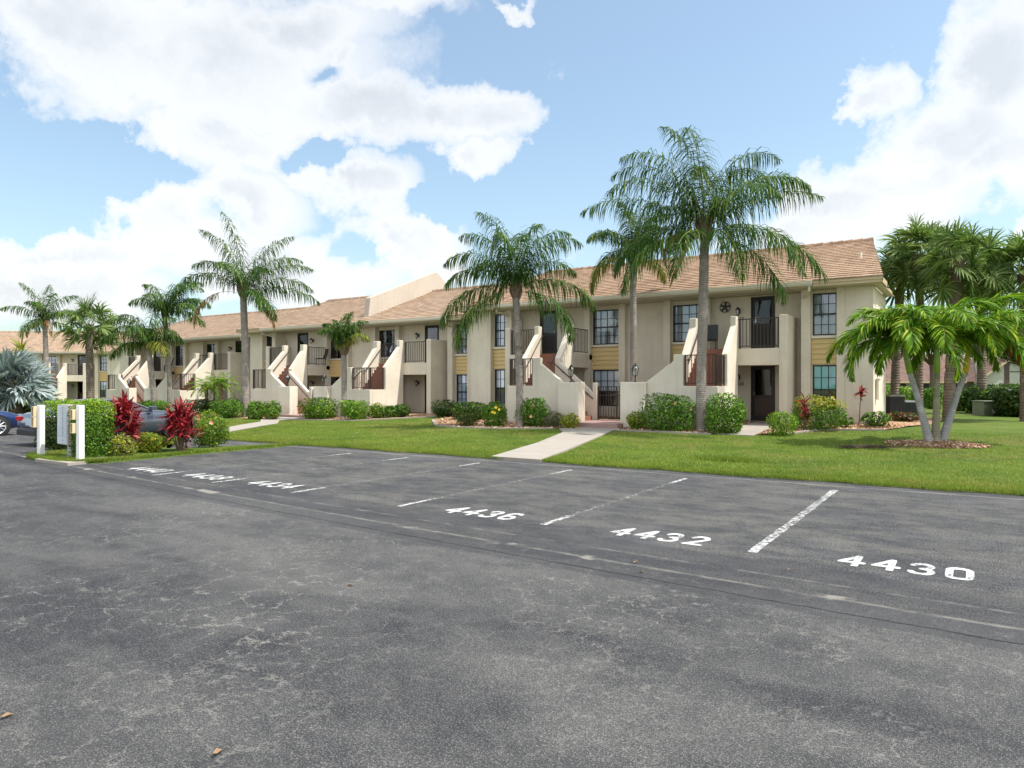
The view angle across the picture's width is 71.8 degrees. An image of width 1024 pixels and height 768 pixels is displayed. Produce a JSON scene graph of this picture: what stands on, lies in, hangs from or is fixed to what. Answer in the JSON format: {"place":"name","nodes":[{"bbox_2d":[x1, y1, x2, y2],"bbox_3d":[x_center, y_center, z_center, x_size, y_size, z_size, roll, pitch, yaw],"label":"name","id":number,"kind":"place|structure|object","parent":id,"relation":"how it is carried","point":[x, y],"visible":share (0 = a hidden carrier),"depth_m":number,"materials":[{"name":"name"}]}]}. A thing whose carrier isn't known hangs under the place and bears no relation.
{"place":"outdoors","nodes":[
{"label":"outdoors","id":0,"kind":"place"},
{"bbox_2d":[27,408,260,421],"bbox_3d":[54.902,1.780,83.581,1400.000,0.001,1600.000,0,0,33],"label":"ground","id":1,"kind":"structure","parent":0,"point":[237,419],"depth_m":35.46,"materials":[{"name":"green plant"}]},
{"bbox_2d":[886,354,1019,392],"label":"bungalow","id":2,"kind":"object","parent":1,"relation":"on","point":[1009,374],"visible":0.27,"depth_m":78.31,"materials":[{"name":"paint"}]},
{"bbox_2d":[188,417,300,437],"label":"path","id":3,"kind":"structure","parent":0,"point":[265,422],"depth_m":30.15,"materials":[{"name":"concrete"}]},
{"bbox_2d":[0,428,1023,767],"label":"parking lot","id":4,"kind":"structure","parent":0,"point":[168,618],"depth_m":5.30,"materials":[{"name":"grey asphalt"}]},
{"bbox_2d":[0,411,20,435],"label":"parked car","id":5,"kind":"object","parent":4,"relation":"on","point":[8,421],"visible":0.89,"depth_m":23.90,"materials":[{"name":"blue paint"}]},
{"bbox_2d":[33,398,77,450],"bbox_3d":[-11.512,1.057,18.030,0.752,1.388,1.068,0,0,33],"label":"box hedge","id":6,"kind":"object","parent":4,"relation":"on","point":[49,422],"visible":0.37,"depth_m":17.73,"materials":[{"name":"green plant"}]},
{"bbox_2d":[16,399,196,442],"bbox_3d":[-12.286,1.130,21.823,2.208,1.360,4.729,0,0,33],"label":"parked car","id":7,"kind":"object","parent":4,"relation":"on","point":[150,413],"visible":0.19,"depth_m":21.68,"materials":[{"name":"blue metal"}]},
{"bbox_2d":[27,439,297,463],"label":"planting island","id":8,"kind":"structure","parent":4,"relation":"on","point":[165,449],"depth_m":17.76,"materials":[{"name":"green plant"}]},
{"bbox_2d":[31,405,44,454],"bbox_3d":[-11.180,1.149,16.683,0.210,1.301,0.200,0,0,27],"label":"mailbox post","id":9,"kind":"object","parent":8,"relation":"on","point":[38,416],"visible":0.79,"depth_m":16.65,"materials":[{"name":"white paint"}]},
{"bbox_2d":[35,456,102,465],"bbox_3d":[-9.838,1.741,15.986,1.500,0.118,1.080,0,0,33],"label":"mailbox pad","id":10,"kind":"object","parent":8,"relation":"on","point":[67,463],"visible":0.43,"depth_m":15.38,"materials":[{"name":"concrete"}]},
{"bbox_2d":[57,404,86,456],"bbox_3d":[-10.259,1.100,16.491,0.560,1.240,0.438,0,0,37],"label":"cluster mailbox","id":11,"kind":"object","parent":10,"relation":"on","point":[63,428],"visible":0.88,"depth_m":16.29,"materials":[{"name":"metal"}]},
{"bbox_2d":[70,405,84,458],"bbox_3d":[-9.566,1.133,15.563,0.205,1.335,0.200,0,0,27],"label":"mailbox post","id":12,"kind":"object","parent":8,"relation":"on","point":[78,415],"visible":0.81,"depth_m":15.54,"materials":[{"name":"white paint"}]},
{"bbox_2d":[67,398,116,457],"bbox_3d":[-9.722,1.034,16.382,0.756,1.434,0.904,0,0,33],"label":"box hedge","id":13,"kind":"object","parent":8,"relation":"on","point":[94,408],"visible":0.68,"depth_m":16.25,"materials":[{"name":"green plant"}]},
{"bbox_2d":[104,432,138,455],"bbox_3d":[-9.212,1.433,16.699,0.639,0.639,0.722,0,0,33],"label":"croton","id":14,"kind":"object","parent":8,"relation":"on","point":[124,441],"visible":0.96,"depth_m":16.61,"materials":[{"name":"yellow plant"}]},
{"bbox_2d":[101,389,147,448],"bbox_3d":[-9.416,0.925,17.221,1.144,1.661,1.104,0,0,-16],"label":"cordyline","id":15,"kind":"object","parent":8,"relation":"on","point":[127,414],"visible":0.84,"depth_m":17.08,"materials":[{"name":"red plant"}]},
{"bbox_2d":[132,432,169,451],"bbox_3d":[-8.999,1.468,17.657,1.072,0.573,0.747,0,0,33],"label":"croton","id":16,"kind":"object","parent":8,"relation":"on","point":[152,442],"visible":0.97,"depth_m":17.43,"materials":[{"name":"yellow plant"}]},
{"bbox_2d":[26,433,303,461],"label":"grass","id":17,"kind":"structure","parent":8,"relation":"on","point":[54,455],"depth_m":16.66,"materials":[{"name":"green plant"}]},
{"bbox_2d":[155,395,205,450],"bbox_3d":[-8.303,1.015,17.850,1.236,1.486,1.190,0,0,33],"label":"cordyline","id":18,"kind":"object","parent":8,"relation":"on","point":[179,422],"visible":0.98,"depth_m":17.70,"materials":[{"name":"red plant"}]},
{"bbox_2d":[191,409,229,446],"bbox_3d":[-8.155,1.214,19.092,1.150,1.079,1.025,0,0,33],"label":"ixora","id":19,"kind":"object","parent":8,"relation":"on","point":[216,427],"visible":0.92,"depth_m":18.90,"materials":[{"name":"green plant"}]},
{"bbox_2d":[447,507,523,519],"bbox_3d":[-0.393,1.745,9.573,1.134,0.001,0.477,0,0,33],"label":"painted number","id":20,"kind":"object","parent":4,"relation":"on","point":[473,512],"visible":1,"depth_m":9.53,"materials":[{"name":"paint"}]},
{"bbox_2d":[610,528,710,545],"bbox_3d":[1.688,1.745,8.134,1.134,0.001,0.477,0,0,33],"label":"painted number","id":21,"kind":"object","parent":4,"relation":"on","point":[660,539],"visible":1,"depth_m":8.09,"materials":[{"name":"paint"}]},
{"bbox_2d":[749,491,836,552],"bbox_3d":[3.901,1.745,9.491,0.120,0.001,5.150,0,0,33],"label":"parking line","id":22,"kind":"object","parent":4,"relation":"on","point":[789,523],"visible":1,"depth_m":8.54,"materials":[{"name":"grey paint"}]},
{"bbox_2d":[838,556,973,579],"bbox_3d":[3.742,1.745,6.761,1.134,0.001,0.477,0,0,33],"label":"painted number","id":23,"kind":"object","parent":4,"relation":"on","point":[856,562],"visible":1,"depth_m":6.72,"materials":[{"name":"paint"}]},
{"bbox_2d":[0,0,1023,358],"label":"sky","id":24,"kind":"structure","parent":0,"point":[373,135],"materials":[{"name":"blue"}]},
{"bbox_2d":[23,397,1023,495],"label":"lawn","id":25,"kind":"structure","parent":0,"point":[965,422],"depth_m":19.31,"materials":[{"name":"green plant"}]},
{"bbox_2d":[0,346,63,413],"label":"fan palm","id":26,"kind":"object","parent":25,"relation":"on","point":[33,387],"visible":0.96,"depth_m":36.39,"materials":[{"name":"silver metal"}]},
{"bbox_2d":[0,282,80,373],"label":"palm tree","id":27,"kind":"object","parent":25,"relation":"on","point":[44,317],"visible":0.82,"depth_m":55.70,"materials":[{"name":"green plant"}]},
{"bbox_2d":[0,331,126,402],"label":"apartment building","id":28,"kind":"structure","parent":25,"relation":"on","point":[69,367],"depth_m":70.42,"materials":[{"name":"paint"}]},
{"bbox_2d":[53,291,122,398],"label":"fan palm","id":29,"kind":"object","parent":25,"relation":"on","point":[90,335],"visible":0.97,"depth_m":48.05,"materials":[{"name":"green plant"}]},
{"bbox_2d":[98,301,184,405],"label":"palm tree","id":30,"kind":"object","parent":25,"relation":"on","point":[150,338],"visible":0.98,"depth_m":43.94,"materials":[{"name":"green plant"}]},
{"bbox_2d":[136,400,171,410],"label":"clipped bush","id":31,"kind":"object","parent":25,"relation":"on","point":[160,405],"visible":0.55,"depth_m":43.56,"materials":[{"name":"green plant"}]},
{"bbox_2d":[128,280,211,410],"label":"palm tree","id":32,"kind":"object","parent":25,"relation":"on","point":[170,309],"visible":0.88,"depth_m":44.69,"materials":[{"name":"green plant"}]},
{"bbox_2d":[106,307,305,410],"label":"apartment building","id":33,"kind":"structure","parent":25,"relation":"on","point":[213,346],"depth_m":50.18,"materials":[{"name":"paint"}]},
{"bbox_2d":[200,410,279,417],"bbox_3d":[-14.668,1.691,41.102,8.750,0.237,7.400,0,0,33],"label":"mulch bed","id":34,"kind":"object","parent":25,"relation":"on","point":[233,417],"visible":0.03,"depth_m":37.84,"materials":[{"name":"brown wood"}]},
{"bbox_2d":[183,399,217,414],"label":"dark hedge","id":35,"kind":"object","parent":34,"relation":"on","point":[204,406],"visible":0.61,"depth_m":41.03,"materials":[{"name":"green plant"}]},
{"bbox_2d":[186,376,226,400],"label":"date palm","id":36,"kind":"object","parent":34,"relation":"on","point":[205,394],"visible":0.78,"depth_m":41.99,"materials":[{"name":"green plant"}]},
{"bbox_2d":[195,372,241,405],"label":"date palm","id":37,"kind":"object","parent":34,"relation":"on","point":[218,383],"visible":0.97,"depth_m":41.25,"materials":[{"name":"green plant"}]},
{"bbox_2d":[207,398,247,417],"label":"clipped bush","id":38,"kind":"object","parent":34,"relation":"on","point":[232,406],"visible":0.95,"depth_m":36.80,"materials":[{"name":"green plant"}]},
{"bbox_2d":[178,212,319,416],"bbox_3d":[-13.864,-3.630,37.718,6.572,11.127,4.916,0,0,-35],"label":"palm tree","id":39,"kind":"object","parent":34,"relation":"on","point":[242,284],"visible":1,"depth_m":37.45,"materials":[{"name":"green plant"}]},
{"bbox_2d":[245,401,264,418],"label":"loose bush","id":40,"kind":"object","parent":25,"relation":"on","point":[251,409],"visible":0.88,"depth_m":35.59,"materials":[{"name":"green plant"}]},
{"bbox_2d":[260,400,281,418],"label":"loose bush","id":41,"kind":"object","parent":25,"relation":"on","point":[268,411],"visible":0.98,"depth_m":35.10,"materials":[{"name":"green plant"}]},
{"bbox_2d":[301,412,457,419],"bbox_3d":[-5.802,1.583,35.337,7.900,0.308,6.300,0,0,33],"label":"mulch bed","id":42,"kind":"object","parent":25,"relation":"on","point":[416,414],"visible":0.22,"depth_m":34.09,"materials":[{"name":"brown plant"}]},
{"bbox_2d":[297,397,340,418],"bbox_3d":[-9.473,1.204,34.695,2.201,1.184,1.417,0,0,33],"label":"clipped bush","id":43,"kind":"object","parent":42,"relation":"on","point":[321,407],"visible":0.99,"depth_m":34.41,"materials":[{"name":"green plant"}]},
{"bbox_2d":[317,311,370,417],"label":"palm tree","id":44,"kind":"object","parent":42,"relation":"on","point":[346,335],"visible":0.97,"depth_m":34.20,"materials":[{"name":"green plant"}]},
{"bbox_2d":[338,399,372,419],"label":"clipped bush","id":45,"kind":"object","parent":42,"relation":"on","point":[349,410],"visible":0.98,"depth_m":33.04,"materials":[{"name":"green plant"}]},
{"bbox_2d":[367,402,386,417],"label":"bush","id":46,"kind":"object","parent":42,"relation":"on","point":[377,409],"visible":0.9,"depth_m":33.44,"materials":[{"name":"green plant"}]},
{"bbox_2d":[394,404,411,416],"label":"bush","id":47,"kind":"object","parent":42,"relation":"on","point":[402,412],"visible":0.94,"depth_m":33.64,"materials":[{"name":"green plant"}]},
{"bbox_2d":[430,399,460,416],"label":"dark bush","id":48,"kind":"object","parent":42,"relation":"on","point":[443,410],"visible":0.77,"depth_m":32.59,"materials":[{"name":"green plant"}]},
{"bbox_2d":[236,272,544,417],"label":"apartment building","id":49,"kind":"structure","parent":25,"relation":"on","point":[400,358],"depth_m":38.72,"materials":[{"name":"paint"}]},
{"bbox_2d":[379,330,394,356],"bbox_3d":[-6.834,-2.250,39.393,1.436,1.500,0.074,0,0,33],"label":"window","id":50,"kind":"structure","parent":49,"relation":"in","point":[385,336],"depth_m":39.47,"materials":[{"name":"black glass"}]},
{"bbox_2d":[425,325,438,362],"bbox_3d":[-4.215,-2.110,37.675,0.961,2.020,0.190,0,0,33],"label":"door","id":51,"kind":"structure","parent":49,"relation":"in","point":[433,329],"depth_m":37.76,"materials":[{"name":"grey metal"}]},
{"bbox_2d":[457,375,466,404],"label":"window","id":52,"kind":"structure","parent":49,"relation":"in","point":[461,379],"depth_m":36.05,"materials":[{"name":"clear glass"}]},
{"bbox_2d":[432,419,552,428],"bbox_3d":[-1.774,1.639,27.451,2.195,0.174,7.622,0,0,-41],"label":"kerb edging","id":53,"kind":"object","parent":25,"relation":"on","point":[433,420],"visible":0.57,"depth_m":25.62,"materials":[{"name":"concrete"}]},
{"bbox_2d":[559,412,580,427],"bbox_3d":[2.083,1.323,25.421,0.800,0.688,0.813,0,0,15],"label":"croton","id":54,"kind":"object","parent":25,"relation":"on","point":[573,422],"visible":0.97,"depth_m":25.28,"materials":[{"name":"yellow plant"}]},
{"bbox_2d":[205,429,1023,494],"bbox_3d":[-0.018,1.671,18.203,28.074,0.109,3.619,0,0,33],"label":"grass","id":55,"kind":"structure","parent":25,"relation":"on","point":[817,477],"depth_m":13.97,"materials":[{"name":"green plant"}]},
{"bbox_2d":[586,201,686,381],"bbox_3d":[4.554,-2.644,27.170,3.770,8.630,4.113,0,0,33],"label":"palm tree","id":56,"kind":"object","parent":25,"relation":"on","point":[604,264],"visible":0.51,"depth_m":27.03,"materials":[{"name":"green plant"}]},
{"bbox_2d":[434,415,908,433],"bbox_3d":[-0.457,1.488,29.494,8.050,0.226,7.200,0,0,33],"label":"mulch bed","id":57,"kind":"object","parent":25,"relation":"on","point":[444,421],"visible":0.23,"depth_m":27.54,"materials":[{"name":"brown wood"}]},
{"bbox_2d":[456,413,479,425],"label":"clipped bush","id":58,"kind":"object","parent":57,"relation":"on","point":[471,420],"visible":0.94,"depth_m":26.63,"materials":[{"name":"green plant"}]},
{"bbox_2d":[451,401,490,419],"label":"dark bush","id":59,"kind":"object","parent":57,"relation":"on","point":[470,407],"visible":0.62,"depth_m":30.24,"materials":[{"name":"green plant"}]},
{"bbox_2d":[480,401,507,426],"bbox_3d":[-0.635,1.147,26.614,0.933,1.052,0.965,0,0,33],"label":"hibiscus","id":60,"kind":"object","parent":57,"relation":"on","point":[497,411],"visible":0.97,"depth_m":26.40,"materials":[{"name":"green plant"}]},
{"bbox_2d":[439,212,597,426],"bbox_3d":[0.122,-2.176,26.152,5.039,7.895,4.298,0,0,33],"label":"palm tree","id":61,"kind":"object","parent":57,"relation":"on","point":[517,276],"visible":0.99,"depth_m":25.99,"materials":[{"name":"green plant"}]},
{"bbox_2d":[514,397,550,426],"bbox_3d":[0.786,1.063,26.195,1.383,1.211,1.168,0,0,33],"label":"hibiscus","id":62,"kind":"object","parent":57,"relation":"on","point":[530,412],"visible":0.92,"depth_m":25.95,"materials":[{"name":"green plant"}]},
{"bbox_2d":[543,410,567,426],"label":"grey bush","id":63,"kind":"object","parent":57,"relation":"on","point":[554,415],"visible":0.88,"depth_m":25.71,"materials":[{"name":"green plant"}]},
{"bbox_2d":[458,237,893,428],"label":"apartment building","id":64,"kind":"structure","parent":25,"relation":"on","point":[772,359],"depth_m":27.24,"materials":[{"name":"paint"}]},
{"bbox_2d":[495,369,504,403],"bbox_3d":[-0.388,0.125,33.041,0.850,1.650,0.274,0,0,33],"label":"window","id":65,"kind":"structure","parent":64,"relation":"in","point":[499,373],"depth_m":33.13,"materials":[{"name":"clear glass"}]},
{"bbox_2d":[495,314,505,346],"bbox_3d":[-0.426,-2.495,32.984,0.810,1.510,0.136,0,0,33],"label":"window","id":66,"kind":"structure","parent":64,"relation":"in","point":[500,320],"depth_m":33.06,"materials":[{"name":"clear glass"}]},
{"bbox_2d":[540,310,556,353],"bbox_3d":[1.697,-2.310,32.117,0.890,2.020,0.190,0,0,33],"label":"door","id":67,"kind":"structure","parent":64,"relation":"in","point":[549,339],"depth_m":32.13,"materials":[{"name":"brown metal"}]},
{"bbox_2d":[593,309,618,344],"bbox_3d":[4.136,-2.450,30.549,1.330,1.500,0.136,0,0,33],"label":"window","id":68,"kind":"structure","parent":64,"relation":"in","point":[605,322],"depth_m":30.62,"materials":[{"name":"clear glass"}]},
{"bbox_2d":[593,370,618,405],"bbox_3d":[4.174,0.170,30.607,1.370,1.600,0.274,0,0,33],"label":"window","id":69,"kind":"structure","parent":64,"relation":"in","point":[603,377],"depth_m":30.60,"materials":[{"name":"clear glass"}]},
{"bbox_2d":[673,304,697,341],"bbox_3d":[7.170,-2.450,28.556,1.330,1.500,0.136,0,0,33],"label":"window","id":70,"kind":"structure","parent":64,"relation":"in","point":[682,314],"depth_m":28.74,"materials":[{"name":"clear glass"}]},
{"bbox_2d":[751,296,774,347],"bbox_3d":[9.578,-2.310,26.940,0.890,2.020,0.190,0,0,33],"label":"door","id":71,"kind":"structure","parent":64,"relation":"in","point":[765,306],"depth_m":26.96,"materials":[{"name":"black glass"}]},
{"bbox_2d":[751,366,774,420],"bbox_3d":[9.578,0.370,26.940,0.890,2.100,0.190,0,0,33],"label":"door","id":72,"kind":"structure","parent":64,"relation":"in","point":[762,403],"depth_m":26.97,"materials":[{"name":"brown wood"}]},
{"bbox_2d":[813,292,836,335],"bbox_3d":[11.217,-2.495,25.336,0.810,1.510,0.136,0,0,33],"label":"window","id":73,"kind":"structure","parent":64,"relation":"in","point":[824,304],"depth_m":25.35,"materials":[{"name":"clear glass"}]},
{"bbox_2d":[813,365,836,409],"bbox_3d":[11.254,0.125,25.393,0.850,1.650,0.274,0,0,33],"label":"window","id":74,"kind":"structure","parent":64,"relation":"in","point":[824,376],"depth_m":25.35,"materials":[{"name":"teal glass"}]},
{"bbox_2d":[626,420,756,432],"bbox_3d":[6.521,1.478,25.747,3.430,0.206,5.800,0,0,33],"label":"mulch bed","id":75,"kind":"object","parent":25,"relation":"on","point":[708,432],"visible":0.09,"depth_m":24.34,"materials":[{"name":"brown wood"}]},
{"bbox_2d":[625,411,646,429],"bbox_3d":[4.331,1.286,24.451,0.806,0.749,0.810,0,0,33],"label":"croton","id":76,"kind":"object","parent":75,"relation":"on","point":[633,421],"visible":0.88,"depth_m":24.32,"materials":[{"name":"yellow plant"}]},
{"bbox_2d":[638,392,695,430],"bbox_3d":[5.267,0.958,23.790,1.966,1.412,1.403,0,0,33],"label":"viburnum bush","id":77,"kind":"object","parent":75,"relation":"on","point":[673,416],"visible":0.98,"depth_m":23.50,"materials":[{"name":"green plant"}]},
{"bbox_2d":[580,125,828,431],"bbox_3d":[6.312,-3.127,23.242,7.164,9.770,5.345,0,0,33],"label":"palm tree","id":78,"kind":"object","parent":25,"relation":"on","point":[703,231],"visible":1,"depth_m":22.99,"materials":[{"name":"green plant"}]},
{"bbox_2d":[704,392,746,433],"bbox_3d":[6.823,0.961,22.769,1.417,1.402,1.382,0,0,33],"label":"viburnum bush","id":79,"kind":"object","parent":25,"relation":"on","point":[723,416],"visible":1,"depth_m":22.44,"materials":[{"name":"green plant"}]},
{"bbox_2d":[787,429,886,433],"bbox_3d":[10.215,1.563,22.806,3.533,0.243,0.980,0,0,-8],"label":"kerb edging","id":80,"kind":"object","parent":25,"relation":"on","point":[796,432],"visible":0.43,"depth_m":22.80,"materials":[{"name":"concrete"}]},
{"bbox_2d":[762,417,943,433],"bbox_3d":[12.661,1.466,25.586,12.349,0.202,4.085,0,0,-35],"label":"mulch bed","id":81,"kind":"object","parent":25,"relation":"on","point":[911,423],"visible":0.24,"depth_m":24.21,"materials":[{"name":"brown wood"}]},
{"bbox_2d":[766,411,799,435],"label":"clipped bush","id":82,"kind":"object","parent":81,"relation":"on","point":[783,424],"visible":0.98,"depth_m":21.73,"materials":[{"name":"green plant"}]},
{"bbox_2d":[795,393,812,429],"bbox_3d":[9.537,0.911,23.060,0.662,1.378,0.686,0,0,33],"label":"cordyline","id":83,"kind":"object","parent":81,"relation":"on","point":[803,407],"visible":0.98,"depth_m":23.02,"materials":[{"name":"red plant"}]},
{"bbox_2d":[789,393,847,429],"bbox_3d":[10.055,0.949,23.262,1.928,1.271,1.274,0,0,33],"label":"croton hedge","id":84,"kind":"object","parent":81,"relation":"on","point":[817,423],"visible":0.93,"depth_m":23.02,"materials":[{"name":"green plant"}]},
{"bbox_2d":[860,411,892,426],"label":"plant","id":85,"kind":"object","parent":81,"relation":"on","point":[883,420],"visible":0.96,"depth_m":23.33,"materials":[{"name":"green plant"}]},
{"bbox_2d":[886,395,905,416],"bbox_3d":[16.106,0.931,29.860,0.662,0.937,0.662,0,0,0],"label":"air conditioner","id":86,"kind":"object","parent":81,"relation":"on","point":[894,403],"visible":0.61,"depth_m":29.55,"materials":[{"name":"grey metal"}]},
{"bbox_2d":[887,411,918,421],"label":"ground cover","id":87,"kind":"object","parent":81,"relation":"on","point":[903,416],"visible":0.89,"depth_m":26.06,"materials":[{"name":"green plant"}]},
{"bbox_2d":[886,385,911,400],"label":"hedge","id":88,"kind":"object","parent":25,"relation":"on","point":[904,391],"visible":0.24,"depth_m":45.15,"materials":[{"name":"green plant"}]},
{"bbox_2d":[876,238,925,394],"bbox_3d":[17.414,-2.595,31.629,3.088,8.335,3.000,0,0,8],"label":"fan palm","id":89,"kind":"object","parent":25,"relation":"on","point":[895,376],"visible":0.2,"depth_m":31.61,"materials":[{"name":"green plant"}]},
{"bbox_2d":[877,211,970,416],"bbox_3d":[17.288,-2.893,29.966,3.875,8.926,3.794,0,0,-1],"label":"fan palm","id":90,"kind":"object","parent":25,"relation":"on","point":[914,234],"visible":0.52,"depth_m":29.75,"materials":[{"name":"green plant"}]},
{"bbox_2d":[923,385,942,408],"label":"hedge","id":91,"kind":"object","parent":25,"relation":"on","point":[928,399],"visible":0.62,"depth_m":39.34,"materials":[{"name":"green plant"}]},
{"bbox_2d":[901,333,965,387],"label":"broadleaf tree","id":92,"kind":"object","parent":25,"relation":"on","point":[929,361],"visible":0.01,"depth_m":65.82,"materials":[{"name":"green plant"}]},
{"bbox_2d":[900,440,972,447],"bbox_3d":[11.212,1.561,18.728,2.366,0.120,1.949,0,0,33],"label":"mulch ring","id":93,"kind":"object","parent":25,"relation":"on","point":[932,444],"visible":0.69,"depth_m":18.37,"materials":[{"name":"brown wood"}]},
{"bbox_2d":[825,288,1023,440],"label":"palm tree","id":94,"kind":"object","parent":93,"relation":"on","point":[885,331],"visible":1,"depth_m":18.48,"materials":[{"name":"green plant"}]},
{"bbox_2d":[882,439,992,448],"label":"bark chips","id":95,"kind":"object","parent":93,"relation":"on","point":[957,446],"visible":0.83,"depth_m":18.41,"materials":[{"name":"brown wood"}]},
{"bbox_2d":[913,216,1020,419],"bbox_3d":[17.430,-2.485,27.257,3.646,8.132,3.958,0,0,33],"label":"fan palm","id":96,"kind":"object","parent":25,"relation":"on","point":[956,279],"visible":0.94,"depth_m":27.08,"materials":[{"name":"green plant"}]},
{"bbox_2d":[943,234,1016,399],"bbox_3d":[21.982,-2.793,33.453,3.263,8.712,3.730,0,0,-36],"label":"fan palm","id":97,"kind":"object","parent":25,"relation":"on","point":[981,378],"visible":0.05,"depth_m":33.17,"materials":[{"name":"green plant"}]},
{"bbox_2d":[971,400,1003,415],"bbox_3d":[21.412,1.080,31.759,1.037,0.665,0.860,0,0,0],"label":"utility box","id":98,"kind":"object","parent":25,"relation":"on","point":[983,407],"visible":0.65,"depth_m":31.45,"materials":[{"name":"green metal"}]},
{"bbox_2d":[957,383,1019,412],"bbox_3d":[22.988,0.700,33.322,3.939,1.546,2.832,0,0,33],"label":"hedge","id":99,"kind":"object","parent":25,"relation":"on","point":[968,394],"visible":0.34,"depth_m":33.43,"materials":[{"name":"green plant"}]},
{"bbox_2d":[971,229,1023,420],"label":"fan palm","id":100,"kind":"object","parent":25,"relation":"on","point":[1017,245],"visible":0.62,"depth_m":26.62,"materials":[{"name":"green plant"}]},
{"bbox_2d":[989,387,1019,416],"bbox_3d":[21.895,0.775,30.488,2.224,1.382,2.148,0,0,33],"label":"hedge","id":101,"kind":"object","parent":25,"relation":"on","point":[1009,405],"visible":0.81,"depth_m":30.21,"materials":[{"name":"green plant"}]},
{"bbox_2d":[491,427,615,462],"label":"path","id":102,"kind":"structure","parent":0,"point":[566,439],"depth_m":18.89,"materials":[{"name":"concrete"}]},
{"bbox_2d":[707,325,717,348],"bbox_3d":[7.601,-1.780,27.076,0.500,1.020,0.608,0,0,25],"label":"patio chair","id":103,"kind":"object","parent":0,"point":[712,333],"visible":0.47,"depth_m":27.22,"materials":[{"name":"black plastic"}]},
{"bbox_2d":[690,454,790,463],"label":"grass","id":104,"kind":"structure","parent":0,"point":[735,458],"depth_m":15.38,"materials":[{"name":"green plant"}]},
{"bbox_2d":[717,421,778,435],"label":"path","id":105,"kind":"structure","parent":0,"point":[753,428],"depth_m":23.88,"materials":[{"name":"concrete"}]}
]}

